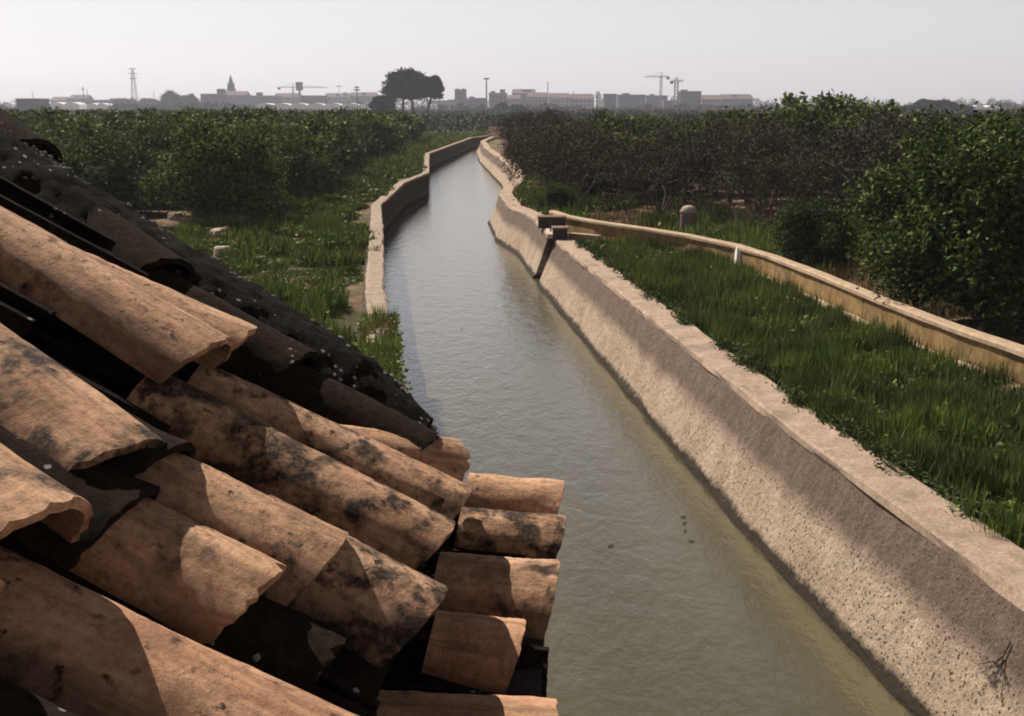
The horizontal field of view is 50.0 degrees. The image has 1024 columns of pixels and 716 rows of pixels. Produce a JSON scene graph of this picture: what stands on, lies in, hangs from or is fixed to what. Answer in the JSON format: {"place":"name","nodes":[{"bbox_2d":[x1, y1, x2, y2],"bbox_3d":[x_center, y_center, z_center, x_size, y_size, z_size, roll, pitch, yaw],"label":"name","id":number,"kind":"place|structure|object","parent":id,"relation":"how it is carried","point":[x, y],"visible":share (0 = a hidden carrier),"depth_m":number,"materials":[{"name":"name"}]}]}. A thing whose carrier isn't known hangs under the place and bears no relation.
{"place":"outdoors","nodes":[
{"label":"outdoors","id":0,"kind":"place"},
{"bbox_2d":[0,0,1023,107],"label":"sky","id":1,"kind":"structure","parent":0,"point":[904,51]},
{"bbox_2d":[136,126,1023,344],"bbox_3d":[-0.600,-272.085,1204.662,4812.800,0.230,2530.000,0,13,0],"label":"ground","id":2,"kind":"structure","parent":0,"point":[354,310],"depth_m":26.98,"materials":[{"name":"soil"}]},
{"bbox_2d":[15,98,49,110],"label":"warehouse","id":3,"kind":"structure","parent":2,"relation":"on","point":[26,103],"depth_m":545.76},
{"bbox_2d":[5,109,70,151],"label":"orange tree","id":4,"kind":"object","parent":2,"relation":"on","point":[19,116],"visible":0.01,"depth_m":41.46,"materials":[{"name":"green plant"}]},
{"bbox_2d":[28,106,98,137],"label":"orange tree","id":5,"kind":"object","parent":2,"relation":"on","point":[47,114],"visible":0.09,"depth_m":56.68,"materials":[{"name":"green plant"}]},
{"bbox_2d":[33,123,93,152],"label":"orange tree","id":6,"kind":"object","parent":2,"relation":"on","point":[64,139],"visible":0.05,"depth_m":45.33,"materials":[{"name":"green plant"}]},
{"bbox_2d":[49,102,86,109],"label":"greenhouse","id":7,"kind":"object","parent":2,"relation":"on","point":[72,105],"visible":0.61,"depth_m":618.12,"materials":[{"name":"white plastic"}]},
{"bbox_2d":[46,117,128,142],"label":"orange tree","id":8,"kind":"object","parent":2,"relation":"on","point":[93,127],"visible":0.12,"depth_m":48.70,"materials":[{"name":"green plant"}]},
{"bbox_2d":[57,128,155,219],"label":"orange tree","id":9,"kind":"object","parent":2,"relation":"on","point":[92,163],"visible":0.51,"depth_m":36.24,"materials":[{"name":"green plant"}]},
{"bbox_2d":[64,132,165,197],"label":"orange tree","id":10,"kind":"object","parent":2,"relation":"on","point":[130,149],"visible":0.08,"depth_m":40.34,"materials":[{"name":"green plant"}]},
{"bbox_2d":[89,112,154,136],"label":"orange tree","id":11,"kind":"object","parent":2,"relation":"on","point":[121,125],"visible":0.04,"depth_m":53.12,"materials":[{"name":"green plant"}]},
{"bbox_2d":[107,118,181,202],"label":"orange tree","id":12,"kind":"object","parent":2,"relation":"on","point":[149,135],"visible":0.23,"depth_m":44.38,"materials":[{"name":"green plant"}]},
{"bbox_2d":[158,89,182,108],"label":"distant tree","id":13,"kind":"object","parent":2,"relation":"on","point":[169,99],"visible":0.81,"depth_m":774.42,"materials":[{"name":"green plant"}]},
{"bbox_2d":[175,93,202,105],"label":"distant tree","id":14,"kind":"object","parent":2,"relation":"on","point":[190,98],"visible":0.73,"depth_m":774.98,"materials":[{"name":"green plant"}]},
{"bbox_2d":[155,108,237,132],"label":"orange tree","id":15,"kind":"object","parent":2,"relation":"on","point":[177,120],"visible":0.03,"depth_m":48.84,"materials":[{"name":"green plant"}]},
{"bbox_2d":[125,109,297,219],"bbox_3d":[-10.085,-6.367,37.167,5.716,4.166,5.497,7,15,27],"label":"orange tree","id":16,"kind":"object","parent":2,"relation":"on","point":[208,166],"visible":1,"depth_m":36.09,"materials":[{"name":"green plant"}]},
{"bbox_2d":[180,208,242,224],"bbox_3d":[-10.119,-5.229,40.301,1.271,0.442,6.466,3,13,12],"label":"ditch edge","id":17,"kind":"object","parent":2,"relation":"on","point":[228,215],"visible":0.17,"depth_m":37.86,"materials":[{"name":"grey concrete"}]},
{"bbox_2d":[200,89,227,108],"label":"apartment building","id":18,"kind":"structure","parent":2,"relation":"on","point":[220,96],"depth_m":876.25,"materials":[{"name":"grey concrete"}]},
{"bbox_2d":[154,124,300,210],"bbox_3d":[-10.583,-7.031,41.241,5.430,3.600,5.093,-4,14,-18],"label":"orange tree","id":19,"kind":"object","parent":2,"relation":"on","point":[281,163],"visible":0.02,"depth_m":41.59,"materials":[{"name":"green plant"}]},
{"bbox_2d":[210,107,264,124],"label":"orange tree","id":20,"kind":"object","parent":2,"relation":"on","point":[231,117],"visible":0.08,"depth_m":57.07,"materials":[{"name":"green plant"}]},
{"bbox_2d":[226,91,250,107],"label":"house","id":21,"kind":"structure","parent":2,"relation":"on","point":[238,97],"depth_m":954.42,"materials":[{"name":"grey concrete"}]},
{"bbox_2d":[250,92,280,105],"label":"house","id":22,"kind":"structure","parent":2,"relation":"on","point":[259,98],"depth_m":973.61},
{"bbox_2d":[6,108,536,132],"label":"orchard","id":23,"kind":"object","parent":2,"relation":"on","point":[457,120],"visible":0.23,"depth_m":198.33,"materials":[{"name":"green plant"}]},
{"bbox_2d":[0,108,565,715],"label":"tiled hut","id":24,"kind":"object","parent":2,"relation":"on","point":[224,490],"visible":1,"depth_m":1.66,"materials":[{"name":"ceramic"}]},
{"bbox_2d":[240,118,333,196],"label":"orange tree","id":25,"kind":"object","parent":2,"relation":"on","point":[303,161],"visible":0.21,"depth_m":45.46,"materials":[{"name":"green plant"}]},
{"bbox_2d":[275,93,298,103],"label":"house","id":26,"kind":"structure","parent":2,"relation":"on","point":[286,97],"depth_m":1012.75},
{"bbox_2d":[235,116,350,190],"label":"orange tree","id":27,"kind":"object","parent":2,"relation":"on","point":[290,132],"visible":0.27,"depth_m":49.15,"materials":[{"name":"green plant"}]},
{"bbox_2d":[161,158,430,381],"bbox_3d":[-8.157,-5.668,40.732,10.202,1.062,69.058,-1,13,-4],"label":"bank weeds","id":28,"kind":"object","parent":2,"relation":"on","point":[325,229],"visible":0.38,"depth_m":31.47,"materials":[{"name":"green plant"}]},
{"bbox_2d":[266,113,347,183],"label":"orange tree","id":29,"kind":"object","parent":2,"relation":"on","point":[295,122],"visible":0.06,"depth_m":53.09,"materials":[{"name":"green plant"}]},
{"bbox_2d":[256,103,371,110],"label":"greenhouse","id":30,"kind":"object","parent":2,"relation":"on","point":[299,106],"visible":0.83,"depth_m":579.01,"materials":[{"name":"white plastic"}]},
{"bbox_2d":[301,95,326,103],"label":"apartment building","id":31,"kind":"structure","parent":2,"relation":"on","point":[310,99],"depth_m":973.42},
{"bbox_2d":[296,108,358,160],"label":"orange tree","id":32,"kind":"object","parent":2,"relation":"on","point":[345,135],"visible":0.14,"depth_m":61.20,"materials":[{"name":"green plant"}]},
{"bbox_2d":[326,92,351,103],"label":"house","id":33,"kind":"structure","parent":2,"relation":"on","point":[345,97],"depth_m":1012.75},
{"bbox_2d":[333,116,370,163],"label":"orange tree","id":34,"kind":"object","parent":2,"relation":"on","point":[357,146],"visible":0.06,"depth_m":70.15,"materials":[{"name":"green plant"}]},
{"bbox_2d":[331,112,387,156],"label":"orange tree","id":35,"kind":"object","parent":2,"relation":"on","point":[365,127],"visible":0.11,"depth_m":77.42,"materials":[{"name":"green plant"}]},
{"bbox_2d":[350,92,377,103],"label":"house","id":36,"kind":"structure","parent":2,"relation":"on","point":[365,97],"depth_m":1032.03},
{"bbox_2d":[348,108,410,153],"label":"orange tree","id":37,"kind":"object","parent":2,"relation":"on","point":[385,130],"visible":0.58,"depth_m":81.32,"materials":[{"name":"green plant"}]},
{"bbox_2d":[366,94,396,111],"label":"dark bush","id":38,"kind":"object","parent":2,"relation":"on","point":[386,102],"visible":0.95,"depth_m":309.42,"materials":[{"name":"green plant"}]},
{"bbox_2d":[379,109,419,135],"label":"orange tree","id":39,"kind":"object","parent":2,"relation":"on","point":[405,117],"visible":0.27,"depth_m":108.50,"materials":[{"name":"green plant"}]},
{"bbox_2d":[382,113,419,141],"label":"orange tree","id":40,"kind":"object","parent":2,"relation":"on","point":[412,130],"visible":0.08,"depth_m":104.93,"materials":[{"name":"green plant"}]},
{"bbox_2d":[378,67,429,113],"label":"stone pine","id":41,"kind":"object","parent":2,"relation":"on","point":[404,84],"visible":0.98,"depth_m":316.13,"materials":[{"name":"green plant"}]},
{"bbox_2d":[344,129,488,162],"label":"bank grass","id":42,"kind":"structure","parent":2,"relation":"on","point":[419,147],"depth_m":97.95,"materials":[{"name":"green plant"}]},
{"bbox_2d":[362,135,488,363],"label":"canal wall","id":43,"kind":"structure","parent":2,"relation":"on","point":[385,211],"depth_m":45.74,"materials":[{"name":"beige concrete"}]},
{"bbox_2d":[352,302,412,394],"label":"bank grass","id":44,"kind":"structure","parent":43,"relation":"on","point":[394,344],"depth_m":17.58,"materials":[{"name":"green plant"}]},
{"bbox_2d":[424,75,444,113],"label":"stone pine","id":45,"kind":"object","parent":2,"relation":"on","point":[435,87],"visible":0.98,"depth_m":318.77,"materials":[{"name":"green plant"}]},
{"bbox_2d":[489,89,506,107],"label":"apartment building","id":46,"kind":"structure","parent":2,"relation":"on","point":[496,98],"depth_m":837.14,"materials":[{"name":"grey concrete"}]},
{"bbox_2d":[0,100,1022,111],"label":"distant treeline","id":47,"kind":"object","parent":2,"relation":"on","point":[228,105],"visible":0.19,"depth_m":640.95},
{"bbox_2d":[0,96,1023,108],"bbox_3d":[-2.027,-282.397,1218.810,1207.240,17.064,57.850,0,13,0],"label":"distant treeline","id":48,"kind":"object","parent":2,"relation":"on","point":[990,101],"visible":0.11,"depth_m":1211.87,"materials":[{"name":"green plant"}]},
{"bbox_2d":[484,103,565,163],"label":"bare tree","id":49,"kind":"object","parent":2,"relation":"on","point":[517,119],"visible":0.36,"depth_m":74.70,"materials":[{"name":"brown plant"}]},
{"bbox_2d":[497,109,566,156],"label":"bare tree","id":50,"kind":"object","parent":2,"relation":"on","point":[523,128],"visible":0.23,"depth_m":67.34,"materials":[{"name":"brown plant"}]},
{"bbox_2d":[527,92,546,106],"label":"house","id":51,"kind":"structure","parent":2,"relation":"on","point":[535,98],"depth_m":818.15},
{"bbox_2d":[495,114,605,186],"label":"bare tree","id":52,"kind":"object","parent":2,"relation":"on","point":[506,154],"visible":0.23,"depth_m":50.15,"materials":[{"name":"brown plant"}]},
{"bbox_2d":[533,179,584,210],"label":"orange tree","id":53,"kind":"object","parent":2,"relation":"on","point":[557,193],"visible":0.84,"depth_m":39.15,"materials":[{"name":"green plant"}]},
{"bbox_2d":[548,93,570,108],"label":"warehouse","id":54,"kind":"structure","parent":2,"relation":"on","point":[561,99],"depth_m":798.83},
{"bbox_2d":[501,118,619,194],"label":"bare tree","id":55,"kind":"object","parent":2,"relation":"on","point":[552,172],"visible":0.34,"depth_m":45.16,"materials":[{"name":"brown plant"}]},
{"bbox_2d":[512,125,640,206],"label":"bare tree","id":56,"kind":"object","parent":2,"relation":"on","point":[565,156],"visible":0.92,"depth_m":41.48,"materials":[{"name":"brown plant"}]},
{"bbox_2d":[570,94,594,107],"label":"warehouse","id":57,"kind":"structure","parent":2,"relation":"on","point":[586,100],"depth_m":808.74,"materials":[{"name":"grey concrete"}]},
{"bbox_2d":[570,233,601,241],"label":"channel wall","id":58,"kind":"structure","parent":2,"relation":"on","point":[577,236],"depth_m":31.48,"materials":[{"name":"beige concrete"}]},
{"bbox_2d":[566,108,620,126],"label":"orange tree","id":59,"kind":"object","parent":2,"relation":"on","point":[602,113],"visible":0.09,"depth_m":83.76,"materials":[{"name":"green plant"}]},
{"bbox_2d":[574,167,620,197],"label":"orange tree","id":60,"kind":"object","parent":2,"relation":"on","point":[591,192],"visible":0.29,"depth_m":45.11,"materials":[{"name":"green plant"}]},
{"bbox_2d":[586,114,668,170],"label":"orange tree","id":61,"kind":"object","parent":2,"relation":"on","point":[615,125],"visible":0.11,"depth_m":54.23,"materials":[{"name":"green plant"}]},
{"bbox_2d":[616,93,645,109],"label":"apartment building","id":62,"kind":"structure","parent":2,"relation":"on","point":[628,100],"depth_m":817.83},
{"bbox_2d":[585,130,693,196],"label":"orange tree","id":63,"kind":"object","parent":2,"relation":"on","point":[632,137],"visible":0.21,"depth_m":45.32,"materials":[{"name":"green plant"}]},
{"bbox_2d":[616,112,665,129],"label":"orange tree","id":64,"kind":"object","parent":2,"relation":"on","point":[647,118],"visible":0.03,"depth_m":75.08,"materials":[{"name":"green plant"}]},
{"bbox_2d":[636,116,673,132],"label":"orange tree","id":65,"kind":"object","parent":2,"relation":"on","point":[652,120],"visible":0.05,"depth_m":67.61,"materials":[{"name":"green plant"}]},
{"bbox_2d":[645,94,667,105],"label":"apartment building","id":66,"kind":"structure","parent":2,"relation":"on","point":[653,99],"depth_m":856.61,"materials":[{"name":"grey concrete"}]},
{"bbox_2d":[594,136,719,214],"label":"bare tree","id":67,"kind":"object","parent":2,"relation":"on","point":[691,162],"visible":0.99,"depth_m":37.31,"materials":[{"name":"brown plant"}]},
{"bbox_2d":[618,125,742,213],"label":"bare tree","id":68,"kind":"object","parent":2,"relation":"on","point":[686,193],"visible":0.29,"depth_m":40.78,"materials":[{"name":"brown plant"}]},
{"bbox_2d":[680,205,696,228],"bbox_3d":[5.458,-4.240,34.005,0.550,0.970,0.456,0,13,0],"label":"marker stone","id":69,"kind":"object","parent":2,"relation":"on","point":[688,213],"visible":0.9,"depth_m":33.81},
{"bbox_2d":[678,90,701,107],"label":"apartment building","id":70,"kind":"structure","parent":2,"relation":"on","point":[692,98],"depth_m":798.08,"materials":[{"name":"grey concrete"}]},
{"bbox_2d":[670,118,734,191],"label":"orange tree","id":71,"kind":"object","parent":2,"relation":"on","point":[687,126],"visible":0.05,"depth_m":48.97,"materials":[{"name":"green plant"}]},
{"bbox_2d":[512,169,898,277],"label":"undergrowth","id":72,"kind":"object","parent":2,"relation":"on","point":[709,224],"visible":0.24,"depth_m":35.68,"materials":[{"name":"green plant"}]},
{"bbox_2d":[701,95,722,108],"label":"house","id":73,"kind":"structure","parent":2,"relation":"on","point":[709,100],"depth_m":828.22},
{"bbox_2d":[662,113,767,202],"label":"bare tree","id":74,"kind":"object","parent":2,"relation":"on","point":[713,124],"visible":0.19,"depth_m":44.62,"materials":[{"name":"brown plant"}]},
{"bbox_2d":[694,189,743,217],"bbox_3d":[6.862,-4.872,36.279,1.775,1.399,1.762,0,13,0],"label":"dry bush","id":75,"kind":"object","parent":2,"relation":"on","point":[716,202],"visible":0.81,"depth_m":36.26,"materials":[{"name":"brown plant"}]},
{"bbox_2d":[700,106,759,122],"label":"orange tree","id":76,"kind":"object","parent":2,"relation":"on","point":[734,112],"visible":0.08,"depth_m":64.24,"materials":[{"name":"green plant"}]},
{"bbox_2d":[720,94,753,108],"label":"house","id":77,"kind":"structure","parent":2,"relation":"on","point":[734,99],"depth_m":876.77,"materials":[{"name":"white brick"}]},
{"bbox_2d":[669,118,820,212],"bbox_3d":[8.232,-6.404,38.649,5.349,4.047,5.587,-2,13,-8],"label":"bare tree","id":78,"kind":"object","parent":2,"relation":"on","point":[774,142],"visible":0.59,"depth_m":37.90,"materials":[{"name":"brown plant"}]},
{"bbox_2d":[722,202,773,230],"bbox_3d":[7.009,-3.999,32.619,1.682,1.326,1.669,0,13,0],"label":"dry bush","id":79,"kind":"object","parent":2,"relation":"on","point":[746,216],"visible":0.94,"depth_m":32.56,"materials":[{"name":"plant"}]},
{"bbox_2d":[476,136,1023,715],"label":"canal wall","id":80,"kind":"structure","parent":2,"relation":"on","point":[908,588],"depth_m":11.78,"materials":[{"name":"concrete"}]},
{"bbox_2d":[537,215,566,227],"bbox_3d":[1.238,-4.232,34.090,0.903,0.358,0.560,0,13,0],"label":"gate housing","id":81,"kind":"object","parent":80,"relation":"on","point":[545,220],"visible":0.86,"depth_m":33.85,"materials":[{"name":"metal"}]},
{"bbox_2d":[551,226,568,238],"bbox_3d":[1.364,-3.572,31.269,0.470,0.332,0.560,0,13,0],"label":"gate housing","id":82,"kind":"object","parent":80,"relation":"on","point":[559,232],"visible":0.96,"depth_m":31.03,"materials":[{"name":"metal"}]},
{"bbox_2d":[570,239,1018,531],"bbox_3d":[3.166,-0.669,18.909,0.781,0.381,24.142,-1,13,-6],"label":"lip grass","id":83,"kind":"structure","parent":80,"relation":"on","point":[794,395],"depth_m":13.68,"materials":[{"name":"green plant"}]},
{"bbox_2d":[977,642,1010,690],"bbox_3d":[3.731,2.374,8.492,0.222,0.387,0.392,0,13,0],"label":"dry plant","id":84,"kind":"object","parent":80,"relation":"attached to","point":[998,660],"visible":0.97,"depth_m":8.47,"materials":[{"name":"plant"}]},
{"bbox_2d":[690,101,835,211],"bbox_3d":[9.306,-7.635,42.096,6.235,4.316,6.198,-11,17,-39],"label":"bare tree","id":85,"kind":"object","parent":2,"relation":"on","point":[788,130],"visible":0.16,"depth_m":40.97,"materials":[{"name":"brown plant"}]},
{"bbox_2d":[740,190,789,218],"bbox_3d":[8.181,-4.709,35.265,1.962,1.546,1.947,0,13,0],"label":"dry bush","id":86,"kind":"object","parent":2,"relation":"on","point":[784,195],"visible":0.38,"depth_m":35.14,"materials":[{"name":"brown plant"}]},
{"bbox_2d":[521,173,1022,339],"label":"dry undergrowth","id":87,"kind":"object","parent":2,"relation":"on","point":[864,284],"visible":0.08,"depth_m":25.44,"materials":[{"name":"brown plant"}]},
{"bbox_2d":[696,143,858,222],"bbox_3d":[8.067,-5.150,34.090,4.263,2.986,4.359,-11,17,-41],"label":"bare tree","id":88,"kind":"object","parent":2,"relation":"on","point":[777,173],"visible":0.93,"depth_m":33.37,"materials":[{"name":"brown plant"}]},
{"bbox_2d":[731,91,824,130],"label":"orange tree","id":89,"kind":"object","parent":2,"relation":"on","point":[789,97],"visible":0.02,"depth_m":57.98,"materials":[{"name":"green plant"}]},
{"bbox_2d":[536,107,1022,125],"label":"orchard","id":90,"kind":"object","parent":2,"relation":"on","point":[678,115],"visible":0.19,"depth_m":277.43,"materials":[{"name":"green plant"}]},
{"bbox_2d":[549,210,1023,388],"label":"channel wall","id":91,"kind":"structure","parent":2,"relation":"on","point":[986,347],"depth_m":20.85,"materials":[{"name":"beige concrete"}]},
{"bbox_2d":[581,233,1023,549],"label":"ditch grass","id":92,"kind":"structure","parent":2,"relation":"on","point":[967,462],"depth_m":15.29,"materials":[{"name":"green plant"}]},
{"bbox_2d":[746,106,866,200],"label":"orange tree","id":93,"kind":"object","parent":2,"relation":"on","point":[805,121],"visible":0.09,"depth_m":44.88,"materials":[{"name":"green plant"}]},
{"bbox_2d":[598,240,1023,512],"bbox_3d":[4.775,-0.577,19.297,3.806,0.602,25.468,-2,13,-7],"label":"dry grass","id":94,"kind":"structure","parent":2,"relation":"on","point":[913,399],"depth_m":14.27,"materials":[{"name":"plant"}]},
{"bbox_2d":[765,188,864,267],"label":"orange tree","id":95,"kind":"object","parent":2,"relation":"on","point":[804,231],"visible":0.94,"depth_m":26.15,"materials":[{"name":"green plant"}]},
{"bbox_2d":[775,88,898,185],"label":"orange tree","id":96,"kind":"object","parent":2,"relation":"on","point":[837,106],"visible":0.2,"depth_m":55.51,"materials":[{"name":"green plant"}]},
{"bbox_2d":[788,143,913,217],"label":"bare tree","id":97,"kind":"object","parent":2,"relation":"on","point":[834,190],"visible":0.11,"depth_m":38.33,"materials":[{"name":"brown plant"}]},
{"bbox_2d":[781,107,943,227],"bbox_3d":[11.226,-5.447,33.791,6.118,4.432,5.857,-7,15,-28],"label":"bare tree","id":98,"kind":"object","parent":2,"relation":"on","point":[842,147],"visible":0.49,"depth_m":33.41,"materials":[{"name":"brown plant"}]},
{"bbox_2d":[795,120,933,211],"bbox_3d":[13.252,-7.176,41.553,5.313,3.640,5.197,10,16,37],"label":"bare tree","id":99,"kind":"object","parent":2,"relation":"on","point":[828,135],"visible":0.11,"depth_m":40.43,"materials":[{"name":"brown plant"}]},
{"bbox_2d":[792,100,938,201],"bbox_3d":[14.867,-8.579,46.097,6.276,4.370,6.313,1,13,5],"label":"bare tree","id":100,"kind":"object","parent":2,"relation":"on","point":[861,120],"visible":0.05,"depth_m":45.57,"materials":[{"name":"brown plant"}]},
{"bbox_2d":[822,97,914,181],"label":"orange tree","id":101,"kind":"object","parent":2,"relation":"on","point":[890,105],"visible":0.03,"depth_m":54.50,"materials":[{"name":"green plant"}]},
{"bbox_2d":[861,100,964,175],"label":"tree","id":102,"kind":"object","parent":2,"relation":"on","point":[947,118],"visible":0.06,"depth_m":49.56,"materials":[{"name":"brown plant"}]},
{"bbox_2d":[817,99,1023,343],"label":"orange tree","id":103,"kind":"object","parent":2,"relation":"on","point":[958,233],"visible":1,"depth_m":19.27,"materials":[{"name":"green plant"}]},
{"bbox_2d":[911,98,941,110],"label":"distant tree","id":104,"kind":"object","parent":2,"relation":"on","point":[920,102],"visible":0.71,"depth_m":406.55,"materials":[{"name":"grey plant"}]},
{"bbox_2d":[383,147,911,715],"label":"water","id":105,"kind":"structure","parent":0,"point":[657,611],"depth_m":14.08,"materials":[{"name":"liquid"}]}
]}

